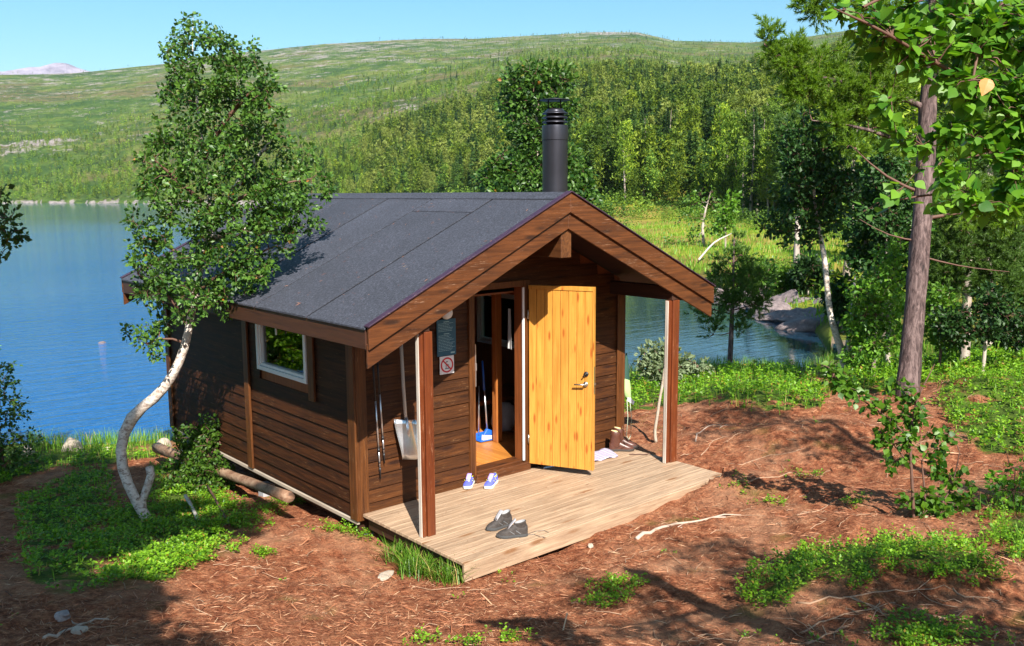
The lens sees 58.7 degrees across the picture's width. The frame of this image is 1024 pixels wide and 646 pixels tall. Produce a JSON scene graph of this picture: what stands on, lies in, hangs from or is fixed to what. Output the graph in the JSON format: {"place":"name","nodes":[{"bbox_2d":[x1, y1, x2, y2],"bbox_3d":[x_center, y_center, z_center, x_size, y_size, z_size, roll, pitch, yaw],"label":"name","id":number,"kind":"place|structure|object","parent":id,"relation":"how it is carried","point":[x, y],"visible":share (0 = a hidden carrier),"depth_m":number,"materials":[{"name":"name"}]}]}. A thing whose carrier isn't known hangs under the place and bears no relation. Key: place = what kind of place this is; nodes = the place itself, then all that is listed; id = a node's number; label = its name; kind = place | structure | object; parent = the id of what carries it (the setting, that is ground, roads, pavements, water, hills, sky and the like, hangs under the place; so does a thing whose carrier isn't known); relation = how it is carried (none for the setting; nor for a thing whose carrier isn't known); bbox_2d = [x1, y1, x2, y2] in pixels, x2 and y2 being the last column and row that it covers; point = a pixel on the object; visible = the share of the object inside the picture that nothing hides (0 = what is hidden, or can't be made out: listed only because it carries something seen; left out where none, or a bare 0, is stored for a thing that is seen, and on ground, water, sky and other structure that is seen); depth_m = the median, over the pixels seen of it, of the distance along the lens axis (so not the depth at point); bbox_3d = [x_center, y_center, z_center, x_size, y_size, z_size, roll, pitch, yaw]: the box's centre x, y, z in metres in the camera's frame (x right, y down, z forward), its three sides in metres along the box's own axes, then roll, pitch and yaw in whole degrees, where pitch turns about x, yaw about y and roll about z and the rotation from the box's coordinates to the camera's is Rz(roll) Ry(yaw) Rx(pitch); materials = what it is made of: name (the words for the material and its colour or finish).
{"place":"outdoors","nodes":[
{"label":"outdoors","id":0,"kind":"place"},
{"bbox_2d":[0,63,90,74],"bbox_3d":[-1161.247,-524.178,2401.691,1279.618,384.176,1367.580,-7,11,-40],"label":"mountain","id":1,"kind":"structure","parent":0,"point":[55,68],"depth_m":2584.16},
{"bbox_2d":[0,203,836,444],"bbox_3d":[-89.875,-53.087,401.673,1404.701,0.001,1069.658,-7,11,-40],"label":"water","id":2,"kind":"structure","parent":0,"point":[64,310],"depth_m":27.07,"materials":[{"name":"liquid"}]},
{"bbox_2d":[0,0,1002,71],"label":"sky","id":3,"kind":"structure","parent":0,"point":[89,35],"materials":[{"name":"blue"}]},
{"bbox_2d":[0,2,1022,203],"bbox_3d":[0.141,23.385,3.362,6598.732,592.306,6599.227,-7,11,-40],"label":"hillside","id":4,"kind":"structure","parent":0,"point":[112,93],"depth_m":886.53,"materials":[{"name":"plant"}]},
{"bbox_2d":[10,68,954,272],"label":"undergrowth","id":5,"kind":"object","parent":4,"relation":"on","point":[611,198],"visible":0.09,"depth_m":111.84,"materials":[{"name":"green plant"}]},
{"bbox_2d":[0,30,1015,206],"bbox_3d":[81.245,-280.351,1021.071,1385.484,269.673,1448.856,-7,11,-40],"label":"distant birches","id":6,"kind":"object","parent":4,"relation":"on","point":[648,158],"visible":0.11,"depth_m":530.99,"materials":[{"name":"green plant"}]},
{"bbox_2d":[0,29,1018,206],"bbox_3d":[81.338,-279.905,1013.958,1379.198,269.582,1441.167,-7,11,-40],"label":"distant pines","id":7,"kind":"object","parent":4,"relation":"on","point":[690,119],"visible":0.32,"depth_m":288.02,"materials":[{"name":"plant"}]},
{"bbox_2d":[6,30,1015,211],"bbox_3d":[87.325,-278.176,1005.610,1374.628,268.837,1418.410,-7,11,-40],"label":"distant conifers","id":8,"kind":"object","parent":4,"relation":"on","point":[693,144],"visible":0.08,"depth_m":214.22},
{"bbox_2d":[0,181,1023,645],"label":"ground","id":9,"kind":"structure","parent":0,"point":[822,455],"depth_m":7.62,"materials":[{"name":"soil"}]},
{"bbox_2d":[0,183,31,263],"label":"birch tree","id":10,"kind":"object","parent":9,"relation":"on","point":[16,238],"visible":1,"depth_m":7.49,"materials":[{"name":"green plant"}]},
{"bbox_2d":[0,361,44,475],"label":"shrub","id":11,"kind":"object","parent":9,"relation":"on","point":[17,453],"visible":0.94,"depth_m":12.53,"materials":[{"name":"green plant"}]},
{"bbox_2d":[54,610,70,621],"bbox_3d":[-2.862,1.865,5.799,0.094,0.066,0.100,-5,9,-28],"label":"stone","id":12,"kind":"object","parent":9,"relation":"on","point":[61,615],"visible":1,"depth_m":5.77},
{"bbox_2d":[61,438,83,451],"bbox_3d":[-6.923,1.965,14.373,0.346,0.284,0.364,2,8,15],"label":"boulder","id":13,"kind":"object","parent":9,"relation":"on","point":[69,442],"visible":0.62,"depth_m":14.26,"materials":[{"name":"stone"}]},
{"bbox_2d":[42,618,108,638],"bbox_3d":[-2.707,1.867,5.691,0.194,0.220,0.806,1,8,7],"label":"root","id":14,"kind":"object","parent":9,"relation":"on","point":[56,635],"visible":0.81,"depth_m":5.51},
{"bbox_2d":[71,626,88,634],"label":"stone","id":15,"kind":"object","parent":9,"relation":"on","point":[76,629],"visible":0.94,"depth_m":5.50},
{"bbox_2d":[184,494,198,519],"bbox_3d":[-3.478,2.004,9.903,0.052,0.212,1.408,-4,9,-25],"label":"branch stub","id":16,"kind":"object","parent":9,"relation":"on","point":[186,497],"visible":0.83,"depth_m":9.97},
{"bbox_2d":[155,412,237,492],"bbox_3d":[-3.826,1.837,11.244,1.078,1.505,0.613,0,8,4],"label":"shrub","id":17,"kind":"object","parent":9,"relation":"on","point":[198,461],"visible":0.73,"depth_m":11.14,"materials":[{"name":"green plant"}]},
{"bbox_2d":[206,484,229,525],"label":"bent twig","id":18,"kind":"object","parent":9,"relation":"on","point":[212,494],"visible":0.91,"depth_m":10.10,"materials":[{"name":"brown wood"}]},
{"bbox_2d":[152,442,294,502],"bbox_3d":[-3.611,1.764,11.154,0.277,0.778,5.054,-6,10,-35],"label":"log","id":19,"kind":"object","parent":9,"relation":"on","point":[281,494],"visible":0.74,"depth_m":10.35,"materials":[{"name":"brown wood"}]},
{"bbox_2d":[115,11,337,521],"bbox_3d":[-3.068,-0.566,9.807,2.412,5.397,1.693,-1,8,-1],"label":"birch tree","id":20,"kind":"object","parent":9,"relation":"on","point":[259,220],"visible":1,"depth_m":9.36,"materials":[{"name":"green plant"}]},
{"bbox_2d":[378,570,393,580],"bbox_3d":[-1.087,2.177,7.866,0.111,0.040,0.225,2,9,16],"label":"stone","id":21,"kind":"object","parent":9,"relation":"on","point":[384,575],"visible":0.98,"depth_m":7.84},
{"bbox_2d":[120,98,721,581],"bbox_3d":[-1.217,-0.008,11.127,4.682,5.290,6.752,-7,11,-40],"label":"cabin","id":22,"kind":"object","parent":9,"relation":"on","point":[276,376],"visible":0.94,"depth_m":9.57,"materials":[{"name":"brown wood"}]},
{"bbox_2d":[255,324,307,383],"bbox_3d":[-2.437,0.257,9.737,0.115,0.620,1.130,-7,11,-40],"label":"window","id":23,"kind":"structure","parent":22,"relation":"in","point":[284,354],"depth_m":9.77,"materials":[{"name":"clear glass"}]},
{"bbox_2d":[372,365,380,478],"bbox_3d":[-1.313,0.876,8.787,0.076,1.311,0.032,-4,9,-24],"label":"trekking pole","id":24,"kind":"object","parent":22,"relation":"hanging from","point":[378,449],"visible":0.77,"depth_m":8.80,"materials":[{"name":"metal"}]},
{"bbox_2d":[377,362,384,463],"bbox_3d":[-1.275,0.799,8.809,0.076,1.166,0.032,-4,9,-24],"label":"trekking pole","id":25,"kind":"object","parent":22,"relation":"hanging from","point":[382,436],"visible":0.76,"depth_m":8.82,"materials":[{"name":"metal"}]},
{"bbox_2d":[394,345,417,459],"bbox_3d":[-1.033,0.723,8.949,0.305,1.316,0.108,-7,11,-40],"label":"snow shovel","id":26,"kind":"object","parent":22,"relation":"hanging from","point":[406,430],"visible":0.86,"depth_m":8.97,"materials":[{"name":"metal"}]},
{"bbox_2d":[436,318,455,356],"bbox_3d":[-0.669,0.147,9.284,0.240,0.375,0.010,-7,11,-40],"label":"notice board","id":27,"kind":"object","parent":22,"relation":"attached to","point":[446,336],"visible":0.99,"depth_m":9.28,"materials":[{"name":"blue"}]},
{"bbox_2d":[439,355,453,374],"bbox_3d":[-0.667,0.429,9.324,0.180,0.185,0.010,-7,11,-40],"label":"prohibition sign","id":28,"kind":"object","parent":22,"relation":"attached to","point":[446,364],"visible":1,"depth_m":9.32,"materials":[{"name":"white"}]},
{"bbox_2d":[463,473,474,488],"bbox_3d":[-0.457,1.661,9.650,0.103,0.121,0.316,1,8,7],"label":"running shoe","id":29,"kind":"object","parent":22,"relation":"on","point":[469,482],"visible":0.98,"depth_m":9.58,"materials":[{"name":"white"}]},
{"bbox_2d":[476,386,492,441],"bbox_3d":[-0.333,1.095,11.062,0.260,0.652,0.199,-7,11,-40],"label":"dustpan","id":30,"kind":"object","parent":22,"relation":"on","point":[478,436],"visible":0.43,"depth_m":11.09,"materials":[{"name":"blue plastic"}]},
{"bbox_2d":[481,361,492,439],"bbox_3d":[-0.283,0.939,11.047,0.227,0.981,0.088,-5,10,-31],"label":"broom","id":31,"kind":"object","parent":22,"relation":"on","point":[487,434],"visible":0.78,"depth_m":11.04,"materials":[{"name":"plastic"}]},
{"bbox_2d":[484,472,497,488],"bbox_3d":[-0.224,1.660,9.646,0.103,0.121,0.316,2,8,15],"label":"running shoe","id":32,"kind":"object","parent":22,"relation":"on","point":[491,482],"visible":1,"depth_m":9.60,"materials":[{"name":"white"}]},
{"bbox_2d":[476,294,513,347],"bbox_3d":[-0.106,-0.054,12.676,0.115,0.750,1.100,-7,11,-40],"label":"window","id":33,"kind":"structure","parent":22,"relation":"in","point":[483,303],"depth_m":12.90,"materials":[{"name":"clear glass"}]},
{"bbox_2d":[486,509,511,530],"bbox_3d":[-0.121,1.813,8.420,0.290,0.165,0.095,-7,11,-40],"label":"hiking boot","id":34,"kind":"object","parent":22,"relation":"on","point":[502,519],"visible":0.97,"depth_m":8.40,"materials":[{"name":"grey"}]},
{"bbox_2d":[491,401,514,431],"bbox_3d":[-0.100,1.163,11.360,0.258,0.378,0.343,6,10,37],"label":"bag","id":35,"kind":"object","parent":22,"relation":"on","point":[508,416],"visible":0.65,"depth_m":11.27,"materials":[{"name":"grey fabric"}]},
{"bbox_2d":[507,308,511,348],"bbox_3d":[-0.032,0.065,10.088,0.029,0.450,0.083,-7,11,-40],"label":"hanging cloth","id":36,"kind":"object","parent":22,"relation":"hanging from","point":[509,344],"visible":1,"depth_m":10.09,"materials":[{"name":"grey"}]},
{"bbox_2d":[496,518,546,538],"bbox_3d":[0.100,1.841,8.216,0.488,0.165,0.167,-2,8,-11],"label":"hiking boot","id":37,"kind":"object","parent":22,"relation":"on","point":[518,529],"visible":1,"depth_m":8.18,"materials":[{"name":"grey"}]},
{"bbox_2d":[527,285,595,470],"bbox_3d":[0.526,0.596,9.885,0.789,2.000,0.114,3,9,23],"label":"door","id":38,"kind":"structure","parent":22,"relation":"in","point":[562,319],"depth_m":9.88,"materials":[{"name":"yellow wood"}]},
{"bbox_2d":[595,448,617,460],"bbox_3d":[1.026,1.548,10.690,0.514,0.028,0.319,-6,10,-35],"label":"door mat","id":39,"kind":"object","parent":22,"relation":"on","point":[602,454],"depth_m":10.68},
{"bbox_2d":[609,430,634,451],"bbox_3d":[1.312,1.398,10.888,0.306,0.268,0.100,-1,8,-2],"label":"leather boot","id":40,"kind":"object","parent":22,"relation":"on","point":[616,444],"visible":1,"depth_m":10.87,"materials":[{"name":"brown"}]},
{"bbox_2d":[614,426,636,447],"bbox_3d":[1.365,1.378,11.025,0.306,0.268,0.100,0,8,4],"label":"leather boot","id":41,"kind":"object","parent":22,"relation":"on","point":[628,442],"visible":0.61,"depth_m":11.00,"materials":[{"name":"brown"}]},
{"bbox_2d":[625,353,634,439],"bbox_3d":[1.427,0.904,11.234,0.175,1.094,0.075,-7,11,-40],"label":"hanging bag","id":42,"kind":"object","parent":22,"relation":"hanging from","point":[628,389],"visible":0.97,"depth_m":11.18,"materials":[{"name":"beige"}]},
{"bbox_2d":[367,531,478,586],"bbox_3d":[-0.874,2.078,7.920,1.026,0.349,1.466,-7,11,-40],"label":"grass tuft","id":43,"kind":"object","parent":9,"relation":"on","point":[414,564],"visible":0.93,"depth_m":7.91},
{"bbox_2d":[0,341,1023,645],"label":"ground cover","id":44,"kind":"object","parent":9,"relation":"on","point":[818,555],"visible":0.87,"depth_m":8.50,"materials":[{"name":"green plant"}]},
{"bbox_2d":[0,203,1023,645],"bbox_3d":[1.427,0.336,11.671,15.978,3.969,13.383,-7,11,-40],"label":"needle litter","id":45,"kind":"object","parent":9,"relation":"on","point":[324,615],"visible":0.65,"depth_m":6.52,"materials":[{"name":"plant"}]},
{"bbox_2d":[1,218,1023,608],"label":"grass","id":46,"kind":"structure","parent":9,"relation":"on","point":[97,436],"depth_m":15.54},
{"bbox_2d":[38,380,1023,645],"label":"twig litter","id":47,"kind":"object","parent":9,"relation":"on","point":[672,556],"visible":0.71,"depth_m":7.34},
{"bbox_2d":[471,56,605,208],"bbox_3d":[0.717,-2.787,26.270,3.772,9.703,2.279,-1,8,-2],"label":"birch tree","id":48,"kind":"object","parent":9,"relation":"on","point":[508,171],"visible":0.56,"depth_m":25.73,"materials":[{"name":"green plant"}]},
{"bbox_2d":[575,121,605,182],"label":"pine tree","id":49,"kind":"object","parent":9,"relation":"on","point":[587,126],"visible":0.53,"depth_m":127.92,"materials":[{"name":"green plant"}]},
{"bbox_2d":[599,116,615,190],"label":"pine tree","id":50,"kind":"object","parent":9,"relation":"on","point":[608,126],"visible":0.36,"depth_m":131.52,"materials":[{"name":"green plant"}]},
{"bbox_2d":[610,117,640,202],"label":"pine tree","id":51,"kind":"object","parent":9,"relation":"on","point":[625,142],"visible":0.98,"depth_m":120.62,"materials":[{"name":"green plant"}]},
{"bbox_2d":[632,116,651,198],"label":"conifer tree","id":52,"kind":"object","parent":9,"relation":"on","point":[642,136],"visible":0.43,"depth_m":122.15,"materials":[{"name":"green plant"}]},
{"bbox_2d":[653,363,663,442],"bbox_3d":[1.873,0.958,11.518,0.065,1.132,0.244,7,11,40],"label":"walking stick","id":53,"kind":"object","parent":9,"relation":"on","point":[657,412],"visible":0.89,"depth_m":11.50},
{"bbox_2d":[664,108,670,150],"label":"conifer tree","id":54,"kind":"object","parent":9,"relation":"on","point":[668,123],"visible":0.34,"depth_m":129.24,"materials":[{"name":"green plant"}]},
{"bbox_2d":[632,337,714,385],"bbox_3d":[2.919,0.736,16.488,1.506,0.940,0.599,0,8,4],"label":"willow bush","id":55,"kind":"object","parent":9,"relation":"on","point":[652,358],"visible":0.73,"depth_m":16.43,"materials":[{"name":"grey plant"}]},
{"bbox_2d":[635,514,740,539],"bbox_3d":[1.613,1.888,8.541,1.141,0.128,0.244,-3,9,-20],"label":"root","id":56,"kind":"object","parent":9,"relation":"on","point":[639,536],"visible":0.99,"depth_m":8.55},
{"bbox_2d":[663,185,724,247],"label":"birch tree","id":57,"kind":"object","parent":9,"relation":"on","point":[694,228],"visible":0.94,"depth_m":57.92,"materials":[{"name":"green plant"}]},
{"bbox_2d":[698,233,731,260],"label":"deadwood","id":58,"kind":"object","parent":9,"relation":"on","point":[706,250],"visible":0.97,"depth_m":47.52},
{"bbox_2d":[702,103,730,142],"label":"pine tree","id":59,"kind":"object","parent":9,"relation":"on","point":[721,107],"visible":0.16,"depth_m":126.39,"materials":[{"name":"green plant"}]},
{"bbox_2d":[707,112,727,149],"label":"pine tree","id":60,"kind":"object","parent":9,"relation":"on","point":[719,130],"visible":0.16,"depth_m":123.75,"materials":[{"name":"green plant"}]},
{"bbox_2d":[702,110,743,191],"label":"pine tree","id":61,"kind":"object","parent":9,"relation":"on","point":[732,127],"visible":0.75,"depth_m":98.06,"materials":[{"name":"plant"}]},
{"bbox_2d":[710,188,742,247],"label":"birch tree","id":62,"kind":"object","parent":9,"relation":"on","point":[726,210],"visible":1,"depth_m":54.84,"materials":[{"name":"green plant"}]},
{"bbox_2d":[683,226,777,366],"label":"birch tree","id":63,"kind":"object","parent":9,"relation":"on","point":[733,296],"visible":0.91,"depth_m":19.92,"materials":[{"name":"green plant"}]},
{"bbox_2d":[722,134,741,205],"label":"conifer tree","id":64,"kind":"object","parent":9,"relation":"on","point":[735,147],"visible":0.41,"depth_m":97.63,"materials":[{"name":"green plant"}]},
{"bbox_2d":[731,137,753,214],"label":"pine tree","id":65,"kind":"object","parent":9,"relation":"on","point":[743,142],"visible":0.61,"depth_m":94.21,"materials":[{"name":"green plant"}]},
{"bbox_2d":[729,112,755,160],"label":"pine tree","id":66,"kind":"object","parent":9,"relation":"on","point":[747,121],"visible":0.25,"depth_m":97.95,"materials":[{"name":"green plant"}]},
{"bbox_2d":[734,128,766,217],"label":"pine tree","id":67,"kind":"object","parent":9,"relation":"on","point":[761,133],"visible":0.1,"depth_m":95.14,"materials":[{"name":"green plant"}]},
{"bbox_2d":[736,106,766,219],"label":"conifer tree","id":68,"kind":"object","parent":9,"relation":"on","point":[754,151],"visible":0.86,"depth_m":90.41,"materials":[{"name":"green plant"}]},
{"bbox_2d":[738,255,780,289],"bbox_3d":[9.954,-1.781,36.021,2.334,1.888,1.455,0,8,1],"label":"bush","id":69,"kind":"object","parent":9,"relation":"on","point":[772,268],"visible":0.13,"depth_m":35.90,"materials":[{"name":"green plant"}]},
{"bbox_2d":[747,126,780,213],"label":"pine tree","id":70,"kind":"object","parent":9,"relation":"on","point":[768,147],"visible":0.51,"depth_m":86.54,"materials":[{"name":"green plant"}]},
{"bbox_2d":[760,100,776,120],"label":"pine tree","id":71,"kind":"object","parent":9,"relation":"on","point":[772,104],"visible":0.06,"depth_m":126.71,"materials":[{"name":"green plant"}]},
{"bbox_2d":[760,113,781,211],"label":"pine tree","id":72,"kind":"object","parent":9,"relation":"on","point":[772,119],"visible":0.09,"depth_m":87.22,"materials":[{"name":"green plant"}]},
{"bbox_2d":[753,300,791,315],"bbox_3d":[8.752,-0.386,30.358,1.468,0.772,2.029,7,11,40],"label":"shore rock","id":73,"kind":"object","parent":9,"relation":"on","point":[779,305],"visible":0.24,"depth_m":30.04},
{"bbox_2d":[763,103,785,138],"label":"pine tree","id":74,"kind":"object","parent":9,"relation":"on","point":[776,109],"visible":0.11,"depth_m":95.88,"materials":[{"name":"green plant"}]},
{"bbox_2d":[764,136,785,213],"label":"pine tree","id":75,"kind":"object","parent":9,"relation":"on","point":[776,195],"visible":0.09,"depth_m":83.60,"materials":[{"name":"green plant"}]},
{"bbox_2d":[769,289,798,302],"bbox_3d":[9.482,-0.594,31.722,1.511,1.167,1.133,8,11,44],"label":"shore rock","id":76,"kind":"object","parent":9,"relation":"on","point":[789,294],"visible":0.21,"depth_m":31.51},
{"bbox_2d":[761,95,808,200],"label":"pine tree","id":77,"kind":"object","parent":9,"relation":"on","point":[793,110],"visible":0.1,"depth_m":82.81,"materials":[{"name":"green plant"}]},
{"bbox_2d":[775,310,798,317],"bbox_3d":[8.954,-0.127,28.946,1.666,0.640,2.772,-7,10,-38],"label":"shore rock","id":78,"kind":"object","parent":9,"relation":"on","point":[784,313],"visible":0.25,"depth_m":28.40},
{"bbox_2d":[767,264,812,294],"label":"bush","id":79,"kind":"object","parent":9,"relation":"on","point":[784,283],"visible":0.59,"depth_m":32.84,"materials":[{"name":"green plant"}]},
{"bbox_2d":[762,103,819,262],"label":"birch tree","id":80,"kind":"object","parent":9,"relation":"on","point":[780,118],"visible":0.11,"depth_m":33.93,"materials":[{"name":"green plant"}]},
{"bbox_2d":[766,307,819,322],"bbox_3d":[9.063,-0.097,28.579,2.812,0.832,1.748,5,10,34],"label":"shore rock","id":81,"kind":"object","parent":9,"relation":"on","point":[780,318],"visible":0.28,"depth_m":28.36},
{"bbox_2d":[786,253,833,295],"bbox_3d":[10.544,-1.695,32.047,1.769,1.516,1.283,0,8,0],"label":"bush","id":82,"kind":"object","parent":9,"relation":"on","point":[800,272],"visible":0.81,"depth_m":31.82,"materials":[{"name":"green plant"}]},
{"bbox_2d":[774,316,846,330],"bbox_3d":[8.948,0.118,27.136,2.336,0.644,1.466,-1,8,-2],"label":"shore rock","id":83,"kind":"object","parent":9,"relation":"on","point":[804,323],"visible":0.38,"depth_m":26.66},
{"bbox_2d":[753,105,872,371],"bbox_3d":[5.136,-1.381,15.668,1.996,4.689,1.079,1,8,10],"label":"birch tree","id":84,"kind":"object","parent":9,"relation":"on","point":[800,182],"visible":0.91,"depth_m":15.40,"materials":[{"name":"green plant"}]},
{"bbox_2d":[806,618,853,644],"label":"root","id":85,"kind":"object","parent":9,"relation":"on","point":[822,636],"visible":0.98,"depth_m":5.56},
{"bbox_2d":[813,269,865,332],"bbox_3d":[9.514,-0.656,26.024,1.701,1.936,1.325,1,8,8],"label":"bush","id":86,"kind":"object","parent":9,"relation":"on","point":[838,300],"visible":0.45,"depth_m":25.78,"materials":[{"name":"green plant"}]},
{"bbox_2d":[801,600,894,633],"bbox_3d":[2.097,1.837,5.708,0.664,0.128,0.083,-2,8,-13],"label":"root","id":87,"kind":"object","parent":9,"relation":"on","point":[836,617],"visible":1,"depth_m":5.71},
{"bbox_2d":[793,116,912,275],"bbox_3d":[14.290,-5.049,37.585,5.177,6.906,4.654,3,9,21],"label":"birch tree","id":88,"kind":"object","parent":9,"relation":"on","point":[863,140],"visible":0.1,"depth_m":37.41,"materials":[{"name":"green plant"}]},
{"bbox_2d":[833,596,896,623],"bbox_3d":[2.192,1.818,5.682,0.218,0.078,0.368,-7,11,-40],"label":"root","id":89,"kind":"object","parent":9,"relation":"on","point":[864,605],"visible":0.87,"depth_m":5.76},
{"bbox_2d":[840,154,901,354],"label":"birch tree","id":90,"kind":"object","parent":9,"relation":"on","point":[854,256],"visible":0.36,"depth_m":17.93,"materials":[{"name":"green plant"}]},
{"bbox_2d":[836,229,908,374],"bbox_3d":[5.963,-0.307,14.999,1.196,2.473,1.023,1,8,9],"label":"bush","id":91,"kind":"object","parent":9,"relation":"on","point":[873,320],"visible":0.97,"depth_m":14.88,"materials":[{"name":"green plant"}]},
{"bbox_2d":[797,585,950,618],"bbox_3d":[2.300,1.775,5.729,0.932,0.188,0.312,1,8,8],"label":"root","id":92,"kind":"object","parent":9,"relation":"on","point":[826,597],"visible":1,"depth_m":5.85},
{"bbox_2d":[805,154,950,336],"bbox_3d":[9.925,-1.907,23.711,4.214,5.033,3.867,-7,11,-40],"label":"pine tree","id":93,"kind":"object","parent":9,"relation":"on","point":[908,168],"visible":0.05,"depth_m":23.91,"materials":[{"name":"green plant"}]},
{"bbox_2d":[853,135,913,365],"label":"birch tree","id":94,"kind":"object","parent":9,"relation":"on","point":[881,221],"visible":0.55,"depth_m":17.37,"materials":[{"name":"green plant"}]},
{"bbox_2d":[752,0,1023,395],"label":"pine tree","id":95,"kind":"object","parent":9,"relation":"on","point":[795,88],"visible":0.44,"depth_m":12.47,"materials":[{"name":"green plant"}]},
{"bbox_2d":[838,82,952,229],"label":"pine tree","id":96,"kind":"object","parent":9,"relation":"on","point":[913,113],"visible":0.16,"depth_m":40.91,"materials":[{"name":"green plant"}]},
{"bbox_2d":[815,355,985,519],"bbox_3d":[3.374,1.031,7.949,1.475,1.500,0.487,2,8,14],"label":"birch sapling","id":97,"kind":"object","parent":9,"relation":"on","point":[848,390],"visible":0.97,"depth_m":7.89,"materials":[{"name":"green plant"}]},
{"bbox_2d":[821,0,1023,229],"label":"birch tree","id":98,"kind":"object","parent":9,"relation":"on","point":[987,33],"visible":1,"depth_m":2.14,"materials":[{"name":"green plant"}]},
{"bbox_2d":[911,116,978,354],"bbox_3d":[9.039,-1.695,19.055,1.383,5.268,1.391,3,9,21],"label":"birch tree","id":99,"kind":"object","parent":9,"relation":"on","point":[961,164],"visible":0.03,"depth_m":18.86,"materials":[{"name":"green plant"}]},
{"bbox_2d":[923,276,970,370],"bbox_3d":[7.087,0.025,15.017,0.877,1.622,0.671,2,8,14],"label":"bush","id":100,"kind":"object","parent":9,"relation":"on","point":[939,297],"visible":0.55,"depth_m":14.94,"materials":[{"name":"green plant"}]},
{"bbox_2d":[926,170,1023,364],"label":"birch tree","id":101,"kind":"object","parent":9,"relation":"on","point":[950,246],"visible":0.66,"depth_m":15.78,"materials":[{"name":"green plant"}]},
{"bbox_2d":[927,279,1023,371],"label":"birch tree","id":102,"kind":"object","parent":9,"relation":"on","point":[992,310],"visible":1,"depth_m":14.40,"materials":[{"name":"plant"}]},
{"bbox_2d":[952,588,1002,608],"bbox_3d":[2.965,1.693,5.661,0.350,0.080,0.231,-1,8,-6],"label":"root","id":103,"kind":"object","parent":9,"relation":"on","point":[956,592],"visible":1,"depth_m":5.66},
{"bbox_2d":[935,59,1020,347],"bbox_3d":[11.096,-2.847,21.204,3.344,6.904,1.887,0,8,5],"label":"pine tree","id":104,"kind":"object","parent":9,"relation":"on","point":[988,170],"visible":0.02,"depth_m":20.90,"materials":[{"name":"green plant"}]},
{"bbox_2d":[980,430,1023,513],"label":"shrub","id":105,"kind":"object","parent":9,"relation":"on","point":[1011,483],"visible":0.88,"depth_m":7.77,"materials":[{"name":"green plant"}]},
{"bbox_2d":[994,169,1023,351],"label":"young pine","id":106,"kind":"object","parent":9,"relation":"on","point":[1018,295],"visible":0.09,"depth_m":16.85,"materials":[{"name":"green plant"}]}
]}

